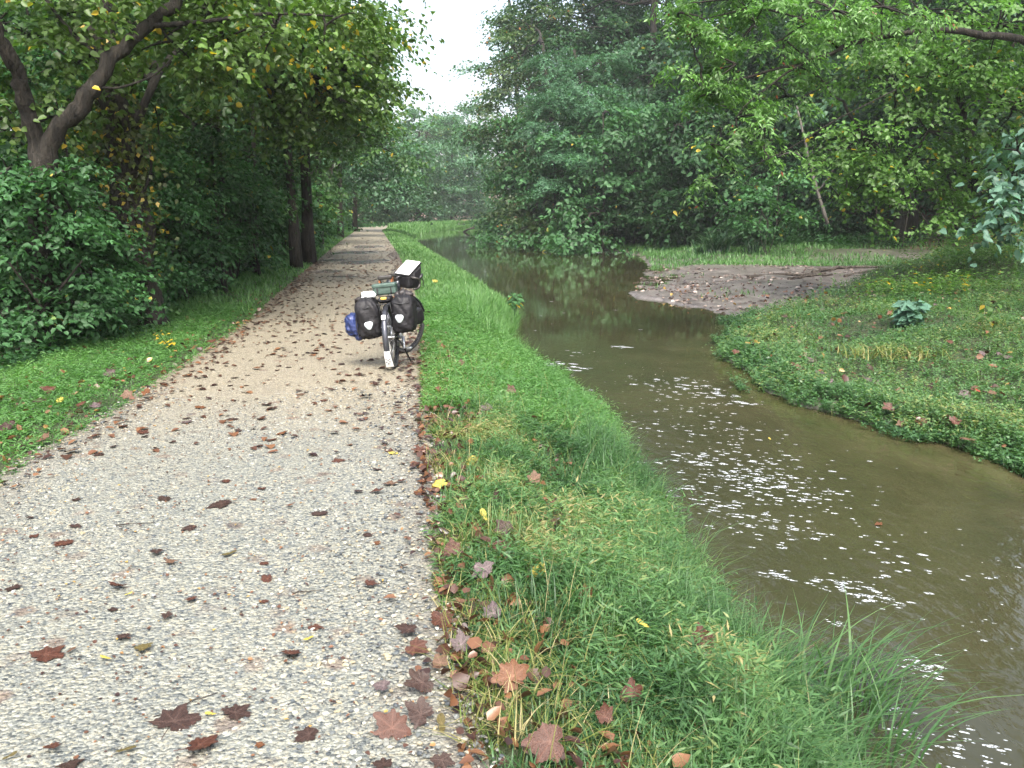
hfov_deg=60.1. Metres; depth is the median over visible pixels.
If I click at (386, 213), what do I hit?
understory tree
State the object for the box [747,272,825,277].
log
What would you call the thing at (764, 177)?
understory tree
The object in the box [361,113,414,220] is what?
tree
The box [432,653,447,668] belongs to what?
fallen leaf
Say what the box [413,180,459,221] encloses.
understory tree
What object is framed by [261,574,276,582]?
fallen leaf
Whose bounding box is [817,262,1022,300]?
weed tuft
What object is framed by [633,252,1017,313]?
mud litter
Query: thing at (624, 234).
understory tree
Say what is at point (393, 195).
tree
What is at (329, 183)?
tree
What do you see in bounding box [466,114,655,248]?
understory tree
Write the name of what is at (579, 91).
tree
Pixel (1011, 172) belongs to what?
understory tree
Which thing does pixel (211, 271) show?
shrub
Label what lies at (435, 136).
tree
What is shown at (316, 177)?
shrub
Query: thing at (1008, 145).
understory tree
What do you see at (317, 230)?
shrub
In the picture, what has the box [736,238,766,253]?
strap leaf plant
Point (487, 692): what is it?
straw grass
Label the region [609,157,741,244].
shrub
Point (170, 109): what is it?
shrub
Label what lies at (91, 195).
tree
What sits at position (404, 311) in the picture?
pannier
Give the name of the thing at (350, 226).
shrub
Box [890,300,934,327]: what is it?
plant
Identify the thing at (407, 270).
handlebar bag
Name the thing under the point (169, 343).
plant
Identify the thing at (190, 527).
fallen leaf
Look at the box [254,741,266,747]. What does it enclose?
fallen leaf
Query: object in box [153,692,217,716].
twig
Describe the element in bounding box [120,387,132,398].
fallen leaf
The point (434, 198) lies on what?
understory tree
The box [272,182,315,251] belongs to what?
shrub
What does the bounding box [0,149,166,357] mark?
shrub
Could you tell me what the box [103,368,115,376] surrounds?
fallen leaf
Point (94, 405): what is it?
fallen leaf
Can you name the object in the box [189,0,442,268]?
tree
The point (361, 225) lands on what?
understory tree
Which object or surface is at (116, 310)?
shrub
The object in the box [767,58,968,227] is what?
understory tree
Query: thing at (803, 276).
log
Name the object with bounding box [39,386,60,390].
fallen leaf
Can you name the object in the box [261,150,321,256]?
shrub
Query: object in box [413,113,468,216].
tree
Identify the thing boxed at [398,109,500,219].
tree
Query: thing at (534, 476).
fallen leaf
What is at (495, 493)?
fallen leaf
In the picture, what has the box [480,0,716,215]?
tree
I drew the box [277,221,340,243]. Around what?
shrub
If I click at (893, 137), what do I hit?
understory tree
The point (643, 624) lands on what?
fallen leaf
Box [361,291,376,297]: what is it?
plastic bag
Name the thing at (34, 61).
shrub
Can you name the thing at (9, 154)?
tree
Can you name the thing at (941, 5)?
tree
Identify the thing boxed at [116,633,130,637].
fallen leaf
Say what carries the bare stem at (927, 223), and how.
on the ground at (746, 282)
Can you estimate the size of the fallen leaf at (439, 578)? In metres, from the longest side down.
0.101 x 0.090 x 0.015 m
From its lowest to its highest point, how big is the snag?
5.079 m
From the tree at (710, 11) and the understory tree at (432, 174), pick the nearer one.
the tree at (710, 11)
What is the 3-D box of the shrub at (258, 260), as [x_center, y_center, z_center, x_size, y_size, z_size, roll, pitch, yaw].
[-7.681,-4.648,22.793,3.965,4.301,4.412,0,11,0]
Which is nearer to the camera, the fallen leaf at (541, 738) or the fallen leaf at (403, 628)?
the fallen leaf at (541, 738)
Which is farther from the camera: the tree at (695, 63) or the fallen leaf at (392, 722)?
the tree at (695, 63)
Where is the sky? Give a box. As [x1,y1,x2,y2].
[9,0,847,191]
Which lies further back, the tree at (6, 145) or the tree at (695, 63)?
the tree at (695, 63)
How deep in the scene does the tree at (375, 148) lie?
119.64 m
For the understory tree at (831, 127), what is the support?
on the ground at (746, 282)
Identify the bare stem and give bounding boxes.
[710,128,781,220]
[742,70,850,130]
[902,188,911,246]
[912,204,940,246]
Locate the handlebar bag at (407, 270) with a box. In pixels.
[395,260,421,288]
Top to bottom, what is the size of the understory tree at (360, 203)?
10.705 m
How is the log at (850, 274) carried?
on the ground at (746, 282)
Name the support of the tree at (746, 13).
on the ground at (746, 282)
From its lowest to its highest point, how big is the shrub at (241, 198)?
3.656 m
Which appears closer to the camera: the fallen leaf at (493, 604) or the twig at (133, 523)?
the fallen leaf at (493, 604)
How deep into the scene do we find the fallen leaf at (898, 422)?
9.45 m
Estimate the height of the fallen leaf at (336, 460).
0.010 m
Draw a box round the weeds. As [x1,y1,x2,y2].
[0,179,1018,373]
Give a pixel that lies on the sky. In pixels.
(456, 22)
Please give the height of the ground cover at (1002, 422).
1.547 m
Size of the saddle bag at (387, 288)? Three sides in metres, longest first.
0.268 x 0.148 x 0.129 m
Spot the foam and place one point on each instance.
(802, 530)
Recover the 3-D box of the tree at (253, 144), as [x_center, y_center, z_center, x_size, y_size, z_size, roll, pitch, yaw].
[-7.695,-7.927,23.686,8.209,10.079,7.062,-6,13,-29]
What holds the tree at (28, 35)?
on the ground at (746, 282)
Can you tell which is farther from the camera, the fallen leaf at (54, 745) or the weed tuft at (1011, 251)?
the weed tuft at (1011, 251)
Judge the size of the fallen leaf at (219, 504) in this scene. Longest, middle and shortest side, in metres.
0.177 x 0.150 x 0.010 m
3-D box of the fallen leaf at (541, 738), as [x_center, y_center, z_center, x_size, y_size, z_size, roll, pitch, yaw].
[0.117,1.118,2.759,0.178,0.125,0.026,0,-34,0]
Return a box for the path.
[0,226,488,767]
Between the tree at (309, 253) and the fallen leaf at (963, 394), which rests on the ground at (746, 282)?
the tree at (309, 253)
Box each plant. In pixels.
[153,330,176,348]
[508,293,523,315]
[686,241,704,255]
[690,227,743,253]
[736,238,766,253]
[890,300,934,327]
[976,303,1001,331]
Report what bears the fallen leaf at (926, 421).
on the ground cover at (1002, 422)
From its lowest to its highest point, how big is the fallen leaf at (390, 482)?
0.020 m
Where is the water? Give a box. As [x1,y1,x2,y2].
[413,227,1023,767]
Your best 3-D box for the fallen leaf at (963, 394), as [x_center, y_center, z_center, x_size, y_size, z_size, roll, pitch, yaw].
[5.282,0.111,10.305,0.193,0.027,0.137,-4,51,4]
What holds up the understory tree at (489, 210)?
on the ground at (746, 282)
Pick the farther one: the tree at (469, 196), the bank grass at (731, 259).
the tree at (469, 196)
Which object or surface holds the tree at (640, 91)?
on the ground at (746, 282)
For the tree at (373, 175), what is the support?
on the ground at (746, 282)
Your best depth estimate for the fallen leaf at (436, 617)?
3.73 m
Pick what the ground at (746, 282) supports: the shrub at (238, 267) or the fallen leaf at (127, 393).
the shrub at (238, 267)
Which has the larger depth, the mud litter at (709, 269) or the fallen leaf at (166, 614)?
the mud litter at (709, 269)
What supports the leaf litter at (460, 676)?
on the path
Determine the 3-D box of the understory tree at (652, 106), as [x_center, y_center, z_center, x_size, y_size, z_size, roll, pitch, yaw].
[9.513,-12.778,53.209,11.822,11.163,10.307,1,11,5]
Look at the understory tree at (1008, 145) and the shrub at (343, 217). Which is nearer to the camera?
the understory tree at (1008, 145)
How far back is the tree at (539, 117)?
73.99 m
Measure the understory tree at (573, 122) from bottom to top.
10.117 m
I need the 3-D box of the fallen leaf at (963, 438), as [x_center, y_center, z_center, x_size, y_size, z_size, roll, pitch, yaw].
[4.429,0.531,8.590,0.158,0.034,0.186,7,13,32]
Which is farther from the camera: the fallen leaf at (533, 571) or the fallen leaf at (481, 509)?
the fallen leaf at (481, 509)
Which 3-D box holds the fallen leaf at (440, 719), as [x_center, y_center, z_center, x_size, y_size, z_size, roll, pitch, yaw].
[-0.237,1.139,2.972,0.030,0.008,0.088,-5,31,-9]
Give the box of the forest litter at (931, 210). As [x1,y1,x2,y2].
[5,188,989,351]
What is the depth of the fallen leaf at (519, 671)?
3.14 m
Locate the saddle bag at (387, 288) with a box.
[371,282,397,295]
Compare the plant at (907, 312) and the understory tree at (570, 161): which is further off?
the understory tree at (570, 161)
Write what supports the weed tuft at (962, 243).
on the ground at (746, 282)
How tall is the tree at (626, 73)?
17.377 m
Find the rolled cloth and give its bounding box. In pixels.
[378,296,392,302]
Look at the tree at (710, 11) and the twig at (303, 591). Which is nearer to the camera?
the twig at (303, 591)
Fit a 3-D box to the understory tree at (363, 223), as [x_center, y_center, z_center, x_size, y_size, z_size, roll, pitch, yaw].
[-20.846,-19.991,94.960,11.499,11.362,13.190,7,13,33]
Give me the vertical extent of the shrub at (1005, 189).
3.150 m
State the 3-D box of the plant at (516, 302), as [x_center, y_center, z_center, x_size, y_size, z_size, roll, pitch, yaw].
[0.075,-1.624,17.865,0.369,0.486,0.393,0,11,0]
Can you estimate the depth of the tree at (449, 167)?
128.16 m
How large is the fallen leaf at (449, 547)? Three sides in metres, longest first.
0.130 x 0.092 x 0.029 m
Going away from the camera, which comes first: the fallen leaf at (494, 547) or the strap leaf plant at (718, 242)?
the fallen leaf at (494, 547)
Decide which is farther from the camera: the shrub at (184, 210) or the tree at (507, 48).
the tree at (507, 48)
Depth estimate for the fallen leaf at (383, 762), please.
2.76 m
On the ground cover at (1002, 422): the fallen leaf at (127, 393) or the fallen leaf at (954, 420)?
the fallen leaf at (954, 420)
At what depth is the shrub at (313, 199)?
40.08 m
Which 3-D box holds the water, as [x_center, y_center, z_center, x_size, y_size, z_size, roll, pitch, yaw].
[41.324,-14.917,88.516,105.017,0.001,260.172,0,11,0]
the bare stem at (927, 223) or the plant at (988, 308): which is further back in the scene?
the bare stem at (927, 223)
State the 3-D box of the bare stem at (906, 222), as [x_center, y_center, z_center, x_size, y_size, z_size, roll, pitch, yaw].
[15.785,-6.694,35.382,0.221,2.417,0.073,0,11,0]
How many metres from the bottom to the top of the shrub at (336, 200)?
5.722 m
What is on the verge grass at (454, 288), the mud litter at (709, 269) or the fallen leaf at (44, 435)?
the fallen leaf at (44, 435)
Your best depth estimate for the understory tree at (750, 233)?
48.12 m
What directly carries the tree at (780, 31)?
on the ground at (746, 282)
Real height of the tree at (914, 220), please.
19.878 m
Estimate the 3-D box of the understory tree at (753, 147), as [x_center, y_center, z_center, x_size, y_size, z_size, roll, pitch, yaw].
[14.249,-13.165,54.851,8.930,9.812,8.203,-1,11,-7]
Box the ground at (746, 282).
[0,150,1023,767]
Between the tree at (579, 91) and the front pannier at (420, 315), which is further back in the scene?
the tree at (579, 91)
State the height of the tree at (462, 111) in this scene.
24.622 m
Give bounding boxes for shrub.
[0,36,172,358]
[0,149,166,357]
[0,238,164,362]
[1,67,181,327]
[25,240,193,341]
[73,140,243,298]
[91,80,287,290]
[97,79,241,299]
[106,244,221,332]
[134,82,267,295]
[153,130,284,282]
[158,218,243,295]
[177,121,259,281]
[198,137,306,246]
[200,125,296,279]
[227,162,282,270]
[234,194,310,270]
[260,184,322,252]
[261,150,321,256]
[270,169,339,252]
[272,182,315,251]
[274,199,338,254]
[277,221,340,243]
[278,176,335,251]
[294,167,337,245]
[295,158,351,237]
[297,174,341,240]
[299,170,342,236]
[312,167,350,243]
[323,195,351,234]
[325,200,352,232]
[496,202,601,248]
[548,165,672,248]
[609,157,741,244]
[704,167,830,255]
[939,129,1023,267]
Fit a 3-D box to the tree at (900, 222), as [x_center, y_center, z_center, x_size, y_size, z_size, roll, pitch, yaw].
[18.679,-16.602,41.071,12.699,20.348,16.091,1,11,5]
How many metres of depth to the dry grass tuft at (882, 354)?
12.51 m
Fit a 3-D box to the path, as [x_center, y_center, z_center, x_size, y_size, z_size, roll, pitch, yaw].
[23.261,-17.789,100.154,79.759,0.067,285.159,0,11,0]
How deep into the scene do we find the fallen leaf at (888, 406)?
9.70 m
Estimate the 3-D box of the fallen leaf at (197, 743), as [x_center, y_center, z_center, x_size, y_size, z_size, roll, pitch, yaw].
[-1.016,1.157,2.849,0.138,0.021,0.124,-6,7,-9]
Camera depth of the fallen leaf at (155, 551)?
4.48 m
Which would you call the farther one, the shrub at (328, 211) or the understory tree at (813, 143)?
the understory tree at (813, 143)
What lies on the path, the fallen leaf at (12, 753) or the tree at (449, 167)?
the fallen leaf at (12, 753)
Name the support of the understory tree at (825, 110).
on the ground at (746, 282)
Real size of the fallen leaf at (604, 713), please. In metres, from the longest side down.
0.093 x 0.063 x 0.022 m
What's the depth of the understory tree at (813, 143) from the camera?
54.41 m
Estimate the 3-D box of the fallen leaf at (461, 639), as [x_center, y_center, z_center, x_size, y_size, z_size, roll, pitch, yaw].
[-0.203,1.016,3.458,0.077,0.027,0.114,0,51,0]
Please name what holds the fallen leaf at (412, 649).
on the path
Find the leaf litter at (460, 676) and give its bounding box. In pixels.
[0,238,1023,767]
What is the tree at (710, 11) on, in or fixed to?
on the ground at (746, 282)
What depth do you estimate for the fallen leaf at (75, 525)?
4.88 m
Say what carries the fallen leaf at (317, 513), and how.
on the path
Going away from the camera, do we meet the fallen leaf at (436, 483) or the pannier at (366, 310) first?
the fallen leaf at (436, 483)
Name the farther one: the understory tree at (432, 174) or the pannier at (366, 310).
the understory tree at (432, 174)
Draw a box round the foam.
[546,252,1019,763]
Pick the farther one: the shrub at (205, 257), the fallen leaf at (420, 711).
the shrub at (205, 257)
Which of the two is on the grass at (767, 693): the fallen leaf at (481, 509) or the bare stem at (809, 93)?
the fallen leaf at (481, 509)
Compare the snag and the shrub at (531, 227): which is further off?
the shrub at (531, 227)
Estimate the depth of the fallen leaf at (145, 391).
8.22 m
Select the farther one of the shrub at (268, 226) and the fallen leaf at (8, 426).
the shrub at (268, 226)
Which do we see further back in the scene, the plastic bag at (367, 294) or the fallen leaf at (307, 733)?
the plastic bag at (367, 294)
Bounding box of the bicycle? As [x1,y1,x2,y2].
[376,270,424,367]
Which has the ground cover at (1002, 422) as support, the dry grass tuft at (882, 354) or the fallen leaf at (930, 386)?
the fallen leaf at (930, 386)
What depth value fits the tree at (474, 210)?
173.83 m
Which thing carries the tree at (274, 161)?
on the ground at (746, 282)
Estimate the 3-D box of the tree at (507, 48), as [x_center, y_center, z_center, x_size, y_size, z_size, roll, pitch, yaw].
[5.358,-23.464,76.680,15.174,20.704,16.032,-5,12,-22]
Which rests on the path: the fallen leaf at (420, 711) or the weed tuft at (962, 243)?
the fallen leaf at (420, 711)
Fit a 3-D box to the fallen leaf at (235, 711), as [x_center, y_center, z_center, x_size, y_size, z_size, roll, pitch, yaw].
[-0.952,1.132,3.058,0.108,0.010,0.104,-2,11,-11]
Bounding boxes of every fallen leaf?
[0,420,21,431]
[2,751,16,759]
[4,583,21,590]
[23,645,65,663]
[36,433,48,443]
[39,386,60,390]
[44,741,64,747]
[53,539,72,546]
[55,758,84,767]
[69,524,80,527]
[89,402,100,407]
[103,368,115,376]
[108,581,126,587]
[114,745,136,753]
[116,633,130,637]
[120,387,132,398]
[132,642,152,654]
[137,429,147,434]
[141,387,149,394]
[147,703,200,739]
[150,548,162,553]
[157,496,176,500]
[161,611,172,618]
[163,558,177,562]
[174,734,217,750]
[181,525,201,530]
[184,596,199,600]
[206,500,237,508]
[220,703,251,719]
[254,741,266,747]
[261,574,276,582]
[279,649,301,655]
[293,726,325,742]
[308,624,321,629]
[311,510,326,515]
[331,458,344,461]
[364,580,379,585]
[371,757,391,767]
[372,679,390,690]
[373,709,411,739]
[383,480,397,484]
[394,623,419,633]
[400,637,428,655]
[403,668,437,694]
[405,696,436,728]
[413,445,424,452]
[429,748,455,767]
[431,478,450,487]
[431,604,454,630]
[432,574,448,590]
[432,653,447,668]
[436,713,444,731]
[443,537,460,556]
[450,629,469,651]
[467,455,477,464]
[471,558,494,577]
[479,403,491,410]
[480,508,487,520]
[482,600,500,622]
[491,488,503,502]
[491,658,530,693]
[492,540,510,551]
[494,519,514,537]
[506,384,515,393]
[521,722,577,763]
[527,470,540,482]
[532,562,544,576]
[578,584,592,598]
[595,701,612,728]
[619,677,642,702]
[636,618,648,626]
[687,622,714,652]
[882,402,893,410]
[895,418,904,426]
[915,416,927,428]
[924,382,932,392]
[947,416,961,424]
[959,389,970,395]
[959,437,974,442]
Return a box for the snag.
[778,106,837,223]
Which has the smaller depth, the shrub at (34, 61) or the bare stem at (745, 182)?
the shrub at (34, 61)
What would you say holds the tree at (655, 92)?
on the ground at (746, 282)
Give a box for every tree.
[0,0,384,330]
[0,0,398,354]
[0,4,273,238]
[0,5,138,327]
[0,21,107,214]
[0,89,20,167]
[37,0,444,285]
[71,11,346,271]
[91,34,407,275]
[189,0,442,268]
[240,1,443,263]
[275,42,407,243]
[311,100,440,237]
[327,207,373,234]
[332,141,445,230]
[334,185,384,227]
[335,94,403,216]
[335,168,383,224]
[342,182,374,221]
[343,179,404,225]
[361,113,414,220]
[365,102,480,222]
[371,167,449,224]
[397,158,463,221]
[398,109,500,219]
[399,113,458,213]
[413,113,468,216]
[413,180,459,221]
[417,98,508,197]
[437,119,502,219]
[441,116,533,235]
[447,0,582,246]
[448,0,583,196]
[460,83,596,240]
[463,141,531,234]
[466,87,554,180]
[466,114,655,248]
[476,0,639,130]
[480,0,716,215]
[490,87,679,256]
[495,40,669,244]
[500,58,592,222]
[518,108,617,244]
[520,1,680,209]
[529,139,685,242]
[538,109,595,212]
[563,74,680,127]
[566,14,660,117]
[570,123,683,245]
[579,18,672,165]
[585,67,778,242]
[593,0,719,154]
[609,32,867,253]
[619,122,685,231]
[631,3,762,188]
[633,0,1023,208]
[646,0,824,231]
[655,82,878,246]
[661,0,832,190]
[667,0,880,232]
[669,109,829,237]
[694,55,844,234]
[708,95,869,209]
[726,8,842,49]
[741,0,1023,246]
[756,24,895,152]
[758,18,878,195]
[763,0,886,130]
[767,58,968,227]
[767,98,937,245]
[782,0,1023,242]
[782,0,1023,246]
[824,32,1020,183]
[830,0,1023,234]
[898,8,1023,173]
[937,57,1023,181]
[996,0,1023,172]
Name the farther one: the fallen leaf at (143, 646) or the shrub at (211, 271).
the shrub at (211, 271)
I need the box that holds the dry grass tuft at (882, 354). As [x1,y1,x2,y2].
[830,341,960,361]
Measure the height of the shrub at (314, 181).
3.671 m
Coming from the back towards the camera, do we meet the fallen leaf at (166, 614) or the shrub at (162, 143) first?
the shrub at (162, 143)
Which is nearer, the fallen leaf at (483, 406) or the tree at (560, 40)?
the fallen leaf at (483, 406)
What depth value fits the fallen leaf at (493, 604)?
3.70 m
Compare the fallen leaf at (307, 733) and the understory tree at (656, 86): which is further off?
the understory tree at (656, 86)
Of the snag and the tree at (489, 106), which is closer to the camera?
the snag
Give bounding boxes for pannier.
[354,295,381,339]
[391,289,417,332]
[417,307,423,324]
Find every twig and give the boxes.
[115,522,154,524]
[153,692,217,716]
[291,590,318,593]
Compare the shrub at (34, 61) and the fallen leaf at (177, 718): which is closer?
the fallen leaf at (177, 718)
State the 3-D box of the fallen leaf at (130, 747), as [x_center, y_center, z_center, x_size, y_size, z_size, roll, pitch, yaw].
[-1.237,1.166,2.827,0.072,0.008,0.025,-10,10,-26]
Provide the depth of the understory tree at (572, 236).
50.84 m
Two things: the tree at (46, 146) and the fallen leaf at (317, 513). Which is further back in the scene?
the tree at (46, 146)
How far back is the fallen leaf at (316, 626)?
3.70 m
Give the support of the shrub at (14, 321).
on the ground at (746, 282)
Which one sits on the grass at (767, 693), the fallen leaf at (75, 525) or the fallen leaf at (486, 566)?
the fallen leaf at (486, 566)
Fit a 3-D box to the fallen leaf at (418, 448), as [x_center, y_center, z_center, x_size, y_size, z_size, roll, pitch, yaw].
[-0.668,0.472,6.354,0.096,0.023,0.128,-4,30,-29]
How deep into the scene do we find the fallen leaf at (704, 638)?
3.69 m
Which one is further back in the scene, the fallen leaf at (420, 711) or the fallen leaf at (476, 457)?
the fallen leaf at (476, 457)
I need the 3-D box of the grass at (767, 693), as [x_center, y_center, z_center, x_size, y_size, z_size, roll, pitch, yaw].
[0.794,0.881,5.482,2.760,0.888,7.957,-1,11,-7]
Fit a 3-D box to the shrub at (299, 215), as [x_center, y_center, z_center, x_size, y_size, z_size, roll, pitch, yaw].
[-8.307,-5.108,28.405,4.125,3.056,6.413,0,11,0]
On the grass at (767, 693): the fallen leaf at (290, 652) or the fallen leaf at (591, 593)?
the fallen leaf at (591, 593)
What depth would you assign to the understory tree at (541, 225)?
57.73 m
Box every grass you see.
[0,219,644,482]
[402,332,881,767]
[418,387,1016,767]
[596,239,1020,307]
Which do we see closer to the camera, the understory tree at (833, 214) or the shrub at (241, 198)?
the shrub at (241, 198)
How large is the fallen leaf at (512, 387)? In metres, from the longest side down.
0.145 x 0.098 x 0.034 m
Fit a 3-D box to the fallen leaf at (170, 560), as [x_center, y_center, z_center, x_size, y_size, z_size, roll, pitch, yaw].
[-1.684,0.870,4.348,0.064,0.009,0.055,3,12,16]
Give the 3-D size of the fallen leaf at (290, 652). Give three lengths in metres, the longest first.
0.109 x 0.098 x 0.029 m
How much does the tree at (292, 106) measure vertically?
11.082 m
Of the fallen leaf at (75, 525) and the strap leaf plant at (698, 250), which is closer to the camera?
the fallen leaf at (75, 525)
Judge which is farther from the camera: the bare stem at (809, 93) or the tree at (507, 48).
the tree at (507, 48)
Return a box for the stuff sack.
[344,313,362,340]
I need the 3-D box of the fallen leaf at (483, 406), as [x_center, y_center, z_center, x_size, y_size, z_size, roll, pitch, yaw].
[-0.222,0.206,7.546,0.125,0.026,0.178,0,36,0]
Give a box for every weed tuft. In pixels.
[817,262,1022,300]
[867,214,1022,282]
[918,215,1023,272]
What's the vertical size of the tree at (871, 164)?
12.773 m
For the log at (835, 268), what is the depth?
32.96 m
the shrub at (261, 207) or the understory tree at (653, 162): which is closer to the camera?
the shrub at (261, 207)
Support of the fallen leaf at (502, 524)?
on the grass at (767, 693)
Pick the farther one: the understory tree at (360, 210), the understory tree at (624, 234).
the understory tree at (360, 210)
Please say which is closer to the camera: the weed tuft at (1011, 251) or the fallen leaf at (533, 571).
the fallen leaf at (533, 571)
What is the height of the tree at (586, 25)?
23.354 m
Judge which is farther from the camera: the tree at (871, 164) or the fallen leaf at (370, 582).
the tree at (871, 164)
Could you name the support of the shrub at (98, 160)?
on the ground at (746, 282)
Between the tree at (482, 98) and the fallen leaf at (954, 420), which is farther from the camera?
the tree at (482, 98)
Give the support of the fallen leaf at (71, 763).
on the path
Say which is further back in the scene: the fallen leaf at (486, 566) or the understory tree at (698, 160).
the understory tree at (698, 160)
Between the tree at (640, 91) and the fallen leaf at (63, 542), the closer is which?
the fallen leaf at (63, 542)
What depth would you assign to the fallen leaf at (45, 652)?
3.45 m
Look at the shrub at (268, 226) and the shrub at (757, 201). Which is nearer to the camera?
the shrub at (268, 226)
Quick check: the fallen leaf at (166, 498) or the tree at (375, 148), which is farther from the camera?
the tree at (375, 148)
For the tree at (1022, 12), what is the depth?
44.31 m
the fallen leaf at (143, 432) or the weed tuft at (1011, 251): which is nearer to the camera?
the fallen leaf at (143, 432)
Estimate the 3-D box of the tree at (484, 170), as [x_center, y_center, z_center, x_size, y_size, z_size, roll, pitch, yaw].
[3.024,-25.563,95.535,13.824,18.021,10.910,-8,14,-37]
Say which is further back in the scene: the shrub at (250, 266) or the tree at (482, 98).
the tree at (482, 98)
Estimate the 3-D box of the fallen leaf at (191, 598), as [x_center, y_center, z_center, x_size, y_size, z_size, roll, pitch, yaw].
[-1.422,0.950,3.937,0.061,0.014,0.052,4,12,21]
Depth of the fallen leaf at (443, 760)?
2.78 m
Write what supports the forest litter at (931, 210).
on the ground at (746, 282)
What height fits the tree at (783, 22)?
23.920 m
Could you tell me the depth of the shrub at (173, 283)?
14.17 m
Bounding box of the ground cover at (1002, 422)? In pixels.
[702,244,1023,476]
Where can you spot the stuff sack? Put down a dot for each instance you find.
(351, 326)
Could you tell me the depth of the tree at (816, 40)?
53.55 m
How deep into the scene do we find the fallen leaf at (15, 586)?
4.08 m
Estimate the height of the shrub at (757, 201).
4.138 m
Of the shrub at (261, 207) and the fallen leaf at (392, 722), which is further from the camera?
the shrub at (261, 207)
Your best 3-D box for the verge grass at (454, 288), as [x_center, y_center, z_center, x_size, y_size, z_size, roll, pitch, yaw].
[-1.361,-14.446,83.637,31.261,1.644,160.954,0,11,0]
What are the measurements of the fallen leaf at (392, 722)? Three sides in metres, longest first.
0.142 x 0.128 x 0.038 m
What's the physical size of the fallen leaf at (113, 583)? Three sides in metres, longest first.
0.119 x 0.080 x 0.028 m
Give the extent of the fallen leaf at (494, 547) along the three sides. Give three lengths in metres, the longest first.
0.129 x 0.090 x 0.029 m
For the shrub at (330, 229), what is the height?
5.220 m
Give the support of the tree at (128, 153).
on the ground at (746, 282)
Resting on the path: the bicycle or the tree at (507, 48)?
the bicycle
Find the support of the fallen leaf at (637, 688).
on the grass at (767, 693)
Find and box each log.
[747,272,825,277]
[787,273,832,279]
[811,265,883,272]
[843,269,880,276]
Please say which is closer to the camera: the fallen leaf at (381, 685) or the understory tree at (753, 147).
the fallen leaf at (381, 685)
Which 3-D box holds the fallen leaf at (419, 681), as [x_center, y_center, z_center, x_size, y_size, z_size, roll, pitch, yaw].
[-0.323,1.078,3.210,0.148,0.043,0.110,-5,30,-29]
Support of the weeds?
on the ground at (746, 282)
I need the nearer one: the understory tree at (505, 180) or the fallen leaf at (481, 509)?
the fallen leaf at (481, 509)
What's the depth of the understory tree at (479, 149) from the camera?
81.49 m

